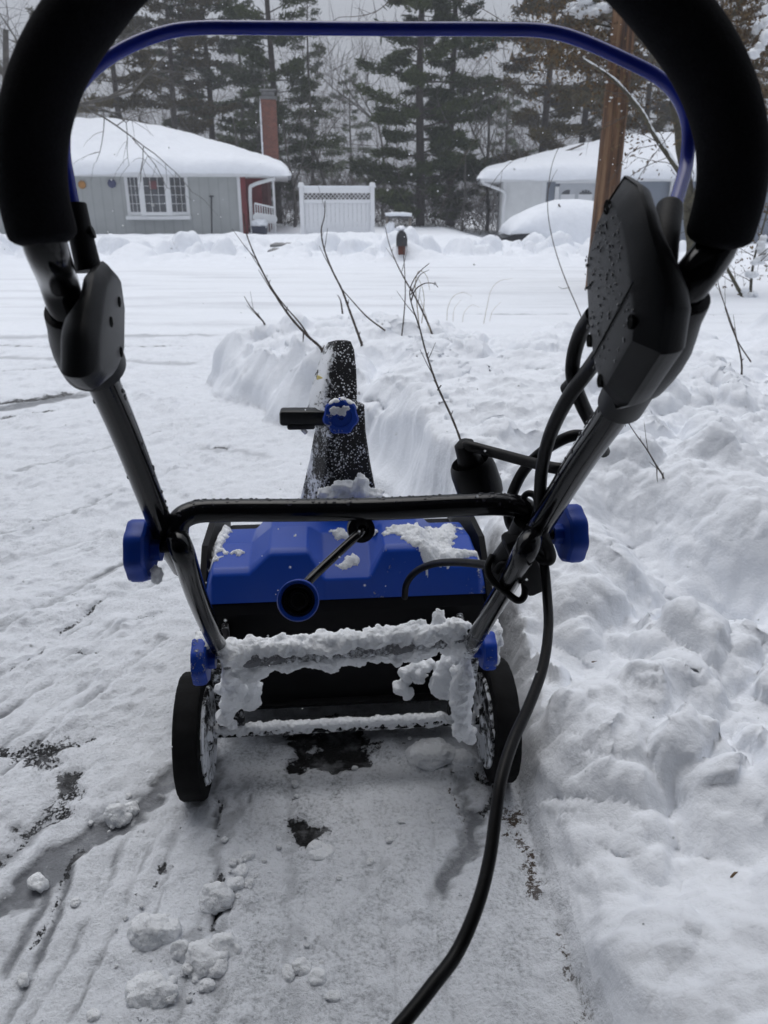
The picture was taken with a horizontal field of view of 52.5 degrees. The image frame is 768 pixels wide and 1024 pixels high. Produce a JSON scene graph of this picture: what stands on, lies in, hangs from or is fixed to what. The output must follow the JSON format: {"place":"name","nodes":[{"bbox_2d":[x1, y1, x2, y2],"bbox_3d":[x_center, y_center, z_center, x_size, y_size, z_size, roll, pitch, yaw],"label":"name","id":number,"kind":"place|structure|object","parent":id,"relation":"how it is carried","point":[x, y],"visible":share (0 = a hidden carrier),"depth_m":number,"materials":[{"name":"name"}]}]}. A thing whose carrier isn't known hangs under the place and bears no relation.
{"place":"outdoors","nodes":[
{"label":"outdoors","id":0,"kind":"place"},
{"bbox_2d":[0,334,727,1023],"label":"driveway","id":1,"kind":"structure","parent":0,"point":[108,656],"depth_m":1.29,"materials":[{"name":"white snow"}]},
{"bbox_2d":[17,972,28,987],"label":"snow crumb","id":2,"kind":"object","parent":1,"relation":"on","point":[22,979],"visible":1,"depth_m":1.00,"materials":[{"name":"white snow"}]},
{"bbox_2d":[27,872,48,892],"bbox_3d":[-0.510,0.546,1.144,0.031,0.022,0.025,12,25,27],"label":"snow crumb","id":3,"kind":"object","parent":1,"relation":"on","point":[38,882],"visible":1,"depth_m":1.14,"materials":[{"name":"white snow"}]},
{"bbox_2d":[70,897,80,906],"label":"snow crumb","id":4,"kind":"object","parent":1,"relation":"on","point":[75,902],"visible":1,"depth_m":1.11,"materials":[{"name":"white snow"}]},
{"bbox_2d":[86,1008,100,1022],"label":"snow crumb","id":5,"kind":"object","parent":1,"relation":"on","point":[93,1014],"visible":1,"depth_m":0.96,"materials":[{"name":"white snow"}]},
{"bbox_2d":[103,803,132,828],"bbox_3d":[-0.433,0.496,1.269,0.045,0.042,0.043,0,22,0],"label":"snow chunk","id":6,"kind":"object","parent":1,"relation":"on","point":[118,815],"visible":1,"depth_m":1.26,"materials":[{"name":"white snow"}]},
{"bbox_2d":[124,793,131,798],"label":"snow crumb","id":7,"kind":"object","parent":1,"relation":"on","point":[128,795],"visible":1,"depth_m":1.31,"materials":[{"name":"white snow"}]},
{"bbox_2d":[125,801,139,815],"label":"snow chunk","id":8,"kind":"object","parent":1,"relation":"on","point":[132,807],"visible":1,"depth_m":1.28,"materials":[{"name":"white snow"}]},
{"bbox_2d":[124,970,178,1010],"bbox_3d":[-0.295,0.611,0.989,0.070,0.037,0.059,0,22,0],"label":"snow chunk","id":9,"kind":"object","parent":1,"relation":"on","point":[154,989],"visible":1,"depth_m":0.98,"materials":[{"name":"white snow"}]},
{"bbox_2d":[127,912,181,951],"bbox_3d":[-0.316,0.577,1.070,0.068,0.056,0.063,-17,28,-36],"label":"snow chunk","id":10,"kind":"object","parent":1,"relation":"on","point":[146,932],"visible":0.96,"depth_m":1.05,"materials":[{"name":"white snow"}]},
{"bbox_2d":[165,992,177,1003],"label":"snow crumb","id":11,"kind":"object","parent":1,"relation":"on","point":[170,999],"visible":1,"depth_m":0.97,"materials":[{"name":"white snow"}]},
{"bbox_2d":[170,940,188,963],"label":"snow chunk","id":12,"kind":"object","parent":1,"relation":"on","point":[178,949],"visible":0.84,"depth_m":1.03,"materials":[{"name":"white snow"}]},
{"bbox_2d":[181,962,192,974],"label":"snow crumb","id":13,"kind":"object","parent":1,"relation":"on","point":[187,968],"visible":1,"depth_m":1.01,"materials":[{"name":"white snow"}]},
{"bbox_2d":[185,996,192,1002],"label":"snow crumb","id":14,"kind":"object","parent":1,"relation":"on","point":[188,999],"visible":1,"depth_m":0.98,"materials":[{"name":"white snow"}]},
{"bbox_2d":[181,938,227,982],"bbox_3d":[-0.240,0.590,1.033,0.064,0.036,0.055,-12,25,-27],"label":"snow chunk","id":15,"kind":"object","parent":1,"relation":"on","point":[202,956],"visible":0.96,"depth_m":1.02,"materials":[{"name":"white snow"}]},
{"bbox_2d":[198,978,215,992],"bbox_3d":[-0.227,0.607,0.997,0.021,0.016,0.017,4,22,9],"label":"snow crumb","id":16,"kind":"object","parent":1,"relation":"on","point":[207,985],"visible":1,"depth_m":0.99,"materials":[{"name":"white snow"}]},
{"bbox_2d":[197,881,234,914],"bbox_3d":[-0.244,0.557,1.121,0.056,0.047,0.053,10,24,22],"label":"snow chunk","id":17,"kind":"object","parent":1,"relation":"on","point":[214,898],"visible":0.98,"depth_m":1.11,"materials":[{"name":"white snow"}]},
{"bbox_2d":[207,959,227,977],"bbox_3d":[-0.218,0.597,1.019,0.027,0.020,0.025,-5,23,-12],"label":"snow crumb","id":18,"kind":"object","parent":1,"relation":"on","point":[219,969],"visible":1,"depth_m":1.01,"materials":[{"name":"white snow"}]},
{"bbox_2d":[221,836,228,842],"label":"snow crumb","id":19,"kind":"object","parent":1,"relation":"on","point":[224,839],"visible":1,"depth_m":1.22,"materials":[{"name":"white snow"}]},
{"bbox_2d":[209,932,241,957],"bbox_3d":[-0.213,0.584,1.050,0.047,0.032,0.042,0,22,0],"label":"snow chunk","id":20,"kind":"object","parent":1,"relation":"on","point":[223,941],"visible":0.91,"depth_m":1.04,"materials":[{"name":"white snow"}]},
{"bbox_2d":[228,858,236,866],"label":"snow crumb","id":21,"kind":"object","parent":1,"relation":"on","point":[232,862],"visible":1,"depth_m":1.18,"materials":[{"name":"white snow"}]},
{"bbox_2d":[226,876,244,890],"bbox_3d":[-0.218,0.546,1.143,0.027,0.019,0.022,-2,22,-6],"label":"snow crumb","id":22,"kind":"object","parent":1,"relation":"on","point":[236,883],"visible":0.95,"depth_m":1.14,"materials":[{"name":"white snow"}]},
{"bbox_2d":[235,893,240,898],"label":"snow crumb","id":23,"kind":"object","parent":1,"relation":"on","point":[237,895],"visible":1,"depth_m":1.12,"materials":[{"name":"white snow"}]},
{"bbox_2d":[237,858,242,864],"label":"snow crumb","id":24,"kind":"object","parent":1,"relation":"on","point":[239,860],"visible":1,"depth_m":1.18,"materials":[{"name":"white snow"}]},
{"bbox_2d":[233,863,248,877],"bbox_3d":[-0.213,0.539,1.166,0.024,0.020,0.025,17,28,37],"label":"snow crumb","id":25,"kind":"object","parent":1,"relation":"on","point":[241,869],"visible":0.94,"depth_m":1.16,"materials":[{"name":"white snow"}]},
{"bbox_2d":[241,850,254,861],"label":"snow crumb","id":26,"kind":"object","parent":1,"relation":"on","point":[246,856],"visible":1,"depth_m":1.19,"materials":[{"name":"white snow"}]},
{"bbox_2d":[244,878,253,888],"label":"snow crumb","id":27,"kind":"object","parent":1,"relation":"on","point":[249,883],"visible":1,"depth_m":1.14,"materials":[{"name":"white snow"}]},
{"bbox_2d":[281,964,294,982],"bbox_3d":[-0.125,0.601,1.012,0.020,0.017,0.021,7,23,18],"label":"snow crumb","id":28,"kind":"object","parent":1,"relation":"on","point":[288,973],"visible":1,"depth_m":1.01,"materials":[{"name":"white snow"}]},
{"bbox_2d":[291,780,298,787],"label":"snow crumb","id":29,"kind":"object","parent":1,"relation":"on","point":[295,783],"visible":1,"depth_m":1.34,"materials":[{"name":"white snow"}]},
{"bbox_2d":[292,957,311,976],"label":"snow chunk","id":30,"kind":"object","parent":1,"relation":"on","point":[301,966],"visible":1,"depth_m":1.01,"materials":[{"name":"white snow"}]},
{"bbox_2d":[308,967,326,985],"bbox_3d":[-0.087,0.602,1.007,0.025,0.020,0.027,-3,22,-6],"label":"snow crumb","id":31,"kind":"object","parent":1,"relation":"on","point":[316,976],"visible":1,"depth_m":1.00,"materials":[{"name":"white snow"}]},
{"bbox_2d":[306,840,334,860],"bbox_3d":[-0.098,0.523,1.205,0.047,0.020,0.045,0,22,0],"label":"snow chunk","id":32,"kind":"object","parent":1,"relation":"on","point":[317,850],"visible":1,"depth_m":1.20,"materials":[{"name":"white snow"}]},
{"bbox_2d":[324,990,340,1002],"bbox_3d":[-0.065,0.613,0.984,0.021,0.015,0.017,0,22,0],"label":"snow crumb","id":33,"kind":"object","parent":1,"relation":"on","point":[333,996],"visible":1,"depth_m":0.98,"materials":[{"name":"white snow"}]},
{"bbox_2d":[336,875,341,880],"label":"snow crumb","id":34,"kind":"object","parent":1,"relation":"on","point":[338,877],"visible":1,"depth_m":1.15,"materials":[{"name":"white snow"}]},
{"bbox_2d":[367,857,373,865],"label":"snow crumb","id":35,"kind":"object","parent":1,"relation":"on","point":[370,861],"visible":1,"depth_m":1.18,"materials":[{"name":"white snow"}]},
{"bbox_2d":[0,0,767,801],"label":"snow blower","id":36,"kind":"object","parent":1,"relation":"on","point":[416,616],"visible":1,"depth_m":0.72,"materials":[{"name":"plastic"}]},
{"bbox_2d":[391,429,581,1023],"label":"extension cord","id":37,"kind":"object","parent":36,"relation":"hanging from","point":[474,469],"visible":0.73,"depth_m":0.69,"materials":[{"name":"rubber"}]},
{"bbox_2d":[385,837,391,843],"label":"snow crumb","id":38,"kind":"object","parent":1,"relation":"on","point":[388,840],"visible":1,"depth_m":1.22,"materials":[{"name":"white snow"}]},
{"bbox_2d":[397,817,405,823],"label":"snow crumb","id":39,"kind":"object","parent":1,"relation":"on","point":[401,820],"visible":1,"depth_m":1.26,"materials":[{"name":"white snow"}]},
{"bbox_2d":[405,737,455,771],"bbox_3d":[0.081,0.439,1.411,0.090,0.055,0.084,-12,25,-28],"label":"snow chunk","id":40,"kind":"object","parent":1,"relation":"on","point":[430,754],"visible":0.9,"depth_m":1.39,"materials":[{"name":"white snow"}]},
{"bbox_2d":[451,748,475,765],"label":"snow chunk","id":41,"kind":"object","parent":1,"relation":"on","point":[463,756],"visible":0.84,"depth_m":1.39,"materials":[{"name":"white snow"}]},
{"bbox_2d":[209,310,767,1023],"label":"snow bank","id":42,"kind":"structure","parent":1,"relation":"on","point":[651,628],"depth_m":1.54,"materials":[{"name":"white snow"}]},
{"bbox_2d":[244,292,265,324],"bbox_3d":[-0.700,-1.075,4.208,0.115,0.227,0.068,0,22,0],"label":"dry twig","id":43,"kind":"object","parent":42,"relation":"on","point":[258,316],"visible":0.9,"depth_m":4.20,"materials":[{"name":"brown plant"}]},
{"bbox_2d":[232,213,324,352],"bbox_3d":[-0.465,-0.957,3.329,0.435,0.596,0.100,11,24,25],"label":"dry twig","id":44,"kind":"object","parent":42,"relation":"on","point":[303,330],"visible":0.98,"depth_m":3.33,"materials":[{"name":"brown plant"}]},
{"bbox_2d":[318,186,384,345],"bbox_3d":[-0.185,-1.100,3.544,0.410,0.759,0.114,17,28,36],"label":"dry twig","id":45,"kind":"object","parent":42,"relation":"on","point":[350,313],"visible":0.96,"depth_m":3.56,"materials":[{"name":"brown plant"}]},
{"bbox_2d":[385,227,432,335],"bbox_3d":[0.122,-1.113,3.826,0.190,0.538,0.220,-6,23,-15],"label":"dry twig","id":46,"kind":"object","parent":42,"relation":"on","point":[423,313],"visible":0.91,"depth_m":3.80,"materials":[{"name":"brown plant"}]},
{"bbox_2d":[398,264,460,439],"bbox_3d":[0.123,-0.398,2.107,0.094,0.515,0.217,-13,25,-29],"label":"dry twig","id":47,"kind":"object","parent":42,"relation":"on","point":[441,395],"visible":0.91,"depth_m":2.08,"materials":[{"name":"brown plant"}]},
{"bbox_2d":[625,424,663,481],"bbox_3d":[0.643,-0.159,1.923,0.111,0.258,0.054,11,24,24],"label":"dry twig","id":48,"kind":"object","parent":42,"relation":"on","point":[657,469],"visible":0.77,"depth_m":1.91,"materials":[{"name":"brown plant"}]},
{"bbox_2d":[715,283,751,374],"bbox_3d":[1.456,-0.788,3.329,0.262,0.476,0.038,19,29,38],"label":"dry twig","id":49,"kind":"object","parent":42,"relation":"on","point":[734,332],"visible":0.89,"depth_m":3.31,"materials":[{"name":"brown plant"}]},
{"bbox_2d":[4,3,760,924],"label":"falling snow","id":50,"kind":"structure","parent":0,"point":[396,433],"depth_m":0.77,"materials":[{"name":"white snow"}]},
{"bbox_2d":[0,267,767,334],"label":"street","id":51,"kind":"structure","parent":0,"point":[164,300],"depth_m":9.66,"materials":[{"name":"white snow"}]},
{"bbox_2d":[318,0,767,297],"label":"snowy tree","id":52,"kind":"object","parent":51,"relation":"on","point":[596,8],"visible":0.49,"depth_m":9.66,"materials":[{"name":"brown plant"}]},
{"bbox_2d":[547,115,627,316],"bbox_3d":[1.915,-2.881,7.711,0.557,1.950,0.875,12,25,27],"label":"dry twig","id":53,"kind":"object","parent":51,"relation":"on","point":[568,287],"visible":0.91,"depth_m":7.58,"materials":[{"name":"brown plant"}]},
{"bbox_2d":[585,9,634,286],"bbox_3d":[2.936,-6.975,9.094,2.200,9.020,0.385,0,22,0],"label":"utility pole","id":54,"kind":"object","parent":51,"relation":"on","point":[606,168],"visible":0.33,"depth_m":9.87,"materials":[{"name":"brown wood"}]},
{"bbox_2d":[0,209,767,266],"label":"yard","id":55,"kind":"structure","parent":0,"point":[435,246],"depth_m":15.18,"materials":[{"name":"white snow"}]},
{"bbox_2d":[0,0,21,79],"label":"bare tree","id":56,"kind":"object","parent":55,"relation":"on","point":[9,19],"visible":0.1,"depth_m":33.72,"materials":[{"name":"grey plant"}]},
{"bbox_2d":[11,6,97,115],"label":"pine tree","id":57,"kind":"object","parent":55,"relation":"on","point":[30,11],"visible":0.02,"depth_m":42.08,"materials":[{"name":"green plant"}]},
{"bbox_2d":[0,0,191,102],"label":"bare tree","id":58,"kind":"object","parent":55,"relation":"on","point":[9,29],"visible":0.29,"depth_m":26.17,"materials":[{"name":"grey plant"}]},
{"bbox_2d":[0,7,214,211],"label":"bare tree","id":59,"kind":"object","parent":55,"relation":"on","point":[85,104],"visible":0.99,"depth_m":16.54,"materials":[{"name":"brown plant"}]},
{"bbox_2d":[78,22,193,119],"bbox_3d":[-11.692,-19.043,33.650,6.320,13.001,6.094,18,28,37],"label":"pine tree","id":60,"kind":"object","parent":55,"relation":"on","point":[122,80],"visible":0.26,"depth_m":34.21,"materials":[{"name":"green plant"}]},
{"bbox_2d":[0,89,291,233],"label":"house","id":61,"kind":"structure","parent":55,"relation":"on","point":[206,168],"depth_m":24.62,"materials":[{"name":"grey"}]},
{"bbox_2d":[78,180,85,188],"bbox_3d":[-9.385,-10.165,24.167,0.256,0.269,0.060,-2,22,-6],"label":"wall ornament","id":62,"kind":"object","parent":61,"relation":"attached to","point":[81,184],"depth_m":24.15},
{"bbox_2d":[107,179,115,187],"bbox_3d":[-8.484,-10.239,24.251,0.273,0.273,0.055,-2,22,-6],"label":"wall ornament","id":63,"kind":"object","parent":61,"relation":"attached to","point":[110,183],"depth_m":24.24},
{"bbox_2d":[124,177,142,215],"bbox_3d":[-7.816,-9.919,24.340,0.679,1.214,0.122,11,24,25],"label":"window","id":64,"kind":"structure","parent":61,"relation":"in","point":[133,199],"depth_m":24.36,"materials":[{"name":"white glass"}]},
{"bbox_2d":[139,177,169,215],"bbox_3d":[-7.142,-9.884,24.253,0.830,1.214,0.080,-2,22,-6],"label":"window","id":65,"kind":"structure","parent":61,"relation":"in","point":[160,196],"depth_m":24.28,"materials":[{"name":"white glass"}]},
{"bbox_2d":[126,215,191,219],"bbox_3d":[-7.131,-9.330,24.663,1.987,0.120,0.340,-2,22,-6],"label":"window base","id":66,"kind":"structure","parent":61,"relation":"in","point":[178,217],"depth_m":24.52,"materials":[{"name":"white paint"}]},
{"bbox_2d":[167,177,189,215],"bbox_3d":[-6.475,-9.976,24.482,0.721,1.214,0.120,-16,27,-34],"label":"window","id":67,"kind":"structure","parent":61,"relation":"in","point":[175,204],"depth_m":24.50,"materials":[{"name":"white glass"}]},
{"bbox_2d":[245,178,261,227],"bbox_3d":[-4.389,-10.507,26.272,0.550,1.700,0.060,-2,22,-6],"label":"door","id":68,"kind":"structure","parent":61,"relation":"in","point":[256,190],"depth_m":26.19,"materials":[{"name":"red paint"}]},
{"bbox_2d":[76,46,222,122],"bbox_3d":[-11.115,-15.751,31.989,6.181,7.833,10.507,6,23,15],"label":"bare tree","id":69,"kind":"object","parent":55,"relation":"on","point":[139,93],"visible":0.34,"depth_m":33.54,"materials":[{"name":"grey plant"}]},
{"bbox_2d":[119,0,243,146],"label":"pine tree","id":70,"kind":"object","parent":55,"relation":"on","point":[188,43],"visible":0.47,"depth_m":36.38,"materials":[{"name":"green plant"}]},
{"bbox_2d":[209,196,216,233],"bbox_3d":[-5.484,-9.267,24.711,0.360,1.444,0.591,-2,22,-6],"label":"snow shovel","id":71,"kind":"object","parent":55,"relation":"on","point":[211,216],"visible":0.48,"depth_m":24.67,"materials":[{"name":"metal"}]},
{"bbox_2d":[144,0,284,158],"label":"pine tree","id":72,"kind":"object","parent":55,"relation":"on","point":[228,67],"visible":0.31,"depth_m":38.36,"materials":[{"name":"green plant"}]},
{"bbox_2d":[131,48,325,203],"bbox_3d":[-6.211,-15.805,33.148,7.745,7.089,6.235,-19,29,-39],"label":"bare tree","id":73,"kind":"object","parent":55,"relation":"on","point":[233,119],"visible":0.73,"depth_m":32.76,"materials":[{"name":"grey plant"}]},
{"bbox_2d":[214,0,287,155],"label":"pine tree","id":74,"kind":"object","parent":55,"relation":"on","point":[240,113],"visible":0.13,"depth_m":47.39,"materials":[{"name":"green plant"}]},
{"bbox_2d":[251,219,267,233],"bbox_3d":[-3.940,-8.948,24.637,0.560,0.635,0.566,-2,22,-6],"label":"planter","id":75,"kind":"object","parent":55,"relation":"on","point":[259,226],"visible":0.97,"depth_m":24.44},
{"bbox_2d":[215,0,339,223],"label":"pine tree","id":76,"kind":"object","parent":55,"relation":"on","point":[240,10],"visible":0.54,"depth_m":33.44,"materials":[{"name":"green plant"}]},
{"bbox_2d":[267,243,289,251],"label":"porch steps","id":77,"kind":"structure","parent":55,"relation":"on","point":[276,245],"depth_m":20.75,"materials":[{"name":"concrete"}]},
{"bbox_2d":[185,35,374,197],"bbox_3d":[-4.743,-18.015,36.325,9.210,8.849,7.521,0,22,0],"label":"bare tree","id":78,"kind":"object","parent":55,"relation":"on","point":[313,149],"visible":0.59,"depth_m":36.01,"materials":[{"name":"grey plant"}]},
{"bbox_2d":[242,54,370,226],"bbox_3d":[-2.791,-13.410,28.591,4.783,6.058,3.820,0,22,0],"label":"bare tree","id":79,"kind":"object","parent":55,"relation":"on","point":[293,188],"visible":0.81,"depth_m":28.76,"materials":[{"name":"grey plant"}]},
{"bbox_2d":[280,0,345,198],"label":"pine tree","id":80,"kind":"object","parent":55,"relation":"on","point":[312,70],"visible":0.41,"depth_m":41.28,"materials":[{"name":"green plant"}]},
{"bbox_2d":[274,4,390,219],"bbox_3d":[-2.437,-20.196,39.204,6.023,10.705,5.881,0,22,0],"label":"bare tree","id":81,"kind":"object","parent":55,"relation":"on","point":[348,99],"visible":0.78,"depth_m":38.90,"materials":[{"name":"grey plant"}]},
{"bbox_2d":[298,182,375,233],"bbox_3d":[-1.433,-9.072,23.945,2.370,1.984,0.210,0,22,0],"label":"privacy fence","id":82,"kind":"object","parent":55,"relation":"on","point":[351,209],"visible":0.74,"depth_m":23.88,"materials":[{"name":"white plastic"}]},
{"bbox_2d":[317,64,374,199],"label":"pine tree","id":83,"kind":"object","parent":55,"relation":"on","point":[368,149],"visible":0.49,"depth_m":55.83,"materials":[{"name":"green plant"}]},
{"bbox_2d":[0,0,767,215],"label":"wood","id":84,"kind":"object","parent":55,"relation":"on","point":[376,132],"visible":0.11,"depth_m":61.11,"materials":[{"name":"green plant"}]},
{"bbox_2d":[271,147,498,234],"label":"undergrowth","id":85,"kind":"object","parent":55,"relation":"on","point":[474,206],"visible":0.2,"depth_m":33.02,"materials":[{"name":"plant"}]},
{"bbox_2d":[385,212,411,233],"bbox_3d":[0.393,-7.949,22.117,0.789,1.085,0.234,0,22,0],"label":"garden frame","id":86,"kind":"object","parent":55,"relation":"on","point":[390,226],"visible":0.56,"depth_m":21.96,"materials":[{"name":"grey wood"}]},
{"bbox_2d":[395,225,406,254],"bbox_3d":[0.316,-4.994,14.567,0.228,0.698,0.482,0,22,0],"label":"mailbox","id":87,"kind":"object","parent":55,"relation":"on","point":[401,240],"visible":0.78,"depth_m":14.35,"materials":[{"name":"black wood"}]},
{"bbox_2d":[344,0,511,225],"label":"pine tree","id":88,"kind":"object","parent":55,"relation":"on","point":[445,136],"visible":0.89,"depth_m":30.80,"materials":[{"name":"green plant"}]},
{"bbox_2d":[399,0,502,226],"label":"pine tree","id":89,"kind":"object","parent":55,"relation":"on","point":[470,10],"visible":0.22,"depth_m":33.89,"materials":[{"name":"green plant"}]},
{"bbox_2d":[405,9,540,231],"bbox_3d":[3.540,-15.460,31.192,6.093,8.219,5.666,5,23,12],"label":"bare tree","id":90,"kind":"object","parent":55,"relation":"on","point":[464,200],"visible":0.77,"depth_m":30.53,"materials":[{"name":"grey plant"}]},
{"bbox_2d":[427,0,565,230],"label":"tree","id":91,"kind":"object","parent":55,"relation":"on","point":[487,155],"visible":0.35,"depth_m":32.79,"materials":[{"name":"grey plant"}]},
{"bbox_2d":[471,87,538,197],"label":"pine tree","id":92,"kind":"object","parent":55,"relation":"on","point":[513,141],"visible":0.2,"depth_m":53.97,"materials":[{"name":"green plant"}]},
{"bbox_2d":[457,63,574,162],"bbox_3d":[5.155,-14.124,30.712,5.143,6.374,4.610,0,22,0],"label":"bare tree","id":93,"kind":"object","parent":55,"relation":"on","point":[508,124],"visible":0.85,"depth_m":30.00,"materials":[{"name":"grey plant"}]},
{"bbox_2d":[471,0,611,163],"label":"pine tree","id":94,"kind":"object","parent":55,"relation":"on","point":[567,113],"visible":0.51,"depth_m":31.36,"materials":[{"name":"green plant"}]},
{"bbox_2d":[495,199,593,243],"bbox_3d":[5.341,-7.771,21.671,4.412,1.754,2.307,0,22,0],"label":"parked car","id":95,"kind":"object","parent":55,"relation":"on","point":[572,218],"visible":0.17,"depth_m":20.72,"materials":[{"name":"paint"}]},
{"bbox_2d":[516,1,652,142],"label":"pine tree","id":96,"kind":"object","parent":55,"relation":"on","point":[585,119],"visible":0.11,"depth_m":35.63,"materials":[{"name":"green plant"}]},
{"bbox_2d":[477,132,767,241],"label":"house","id":97,"kind":"structure","parent":55,"relation":"on","point":[574,177],"depth_m":26.41,"materials":[{"name":"grey"}]},
{"bbox_2d":[565,143,583,150],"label":"fallen branch","id":98,"kind":"object","parent":97,"relation":"on","point":[575,147],"visible":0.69,"depth_m":27.36,"materials":[{"name":"plant"}]},
{"bbox_2d":[559,184,594,200],"bbox_3d":[7.164,-10.125,26.810,2.345,2.190,0.070,2,22,6],"label":"garage door","id":99,"kind":"structure","parent":97,"relation":"in","point":[566,191],"depth_m":26.53,"materials":[{"name":"paint"}]},
{"bbox_2d":[573,34,673,135],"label":"pine tree","id":100,"kind":"object","parent":55,"relation":"on","point":[664,108],"visible":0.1,"depth_m":36.72,"materials":[{"name":"green plant"}]},
{"bbox_2d":[655,0,767,118],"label":"pine tree","id":101,"kind":"object","parent":55,"relation":"on","point":[745,21],"visible":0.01,"depth_m":39.40,"materials":[{"name":"green plant"}]},
{"bbox_2d":[0,0,767,212],"label":"sky","id":102,"kind":"structure","parent":0,"point":[337,6],"materials":[{"name":"white"}]},
{"bbox_2d":[415,271,430,330],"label":"dry grass","id":103,"kind":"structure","parent":0,"point":[421,301],"depth_m":3.81,"materials":[{"name":"brown plant"}]},
{"bbox_2d":[446,292,477,321],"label":"dry grass","id":104,"kind":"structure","parent":0,"point":[455,306],"depth_m":7.76,"materials":[{"name":"beige plant"}]}
]}

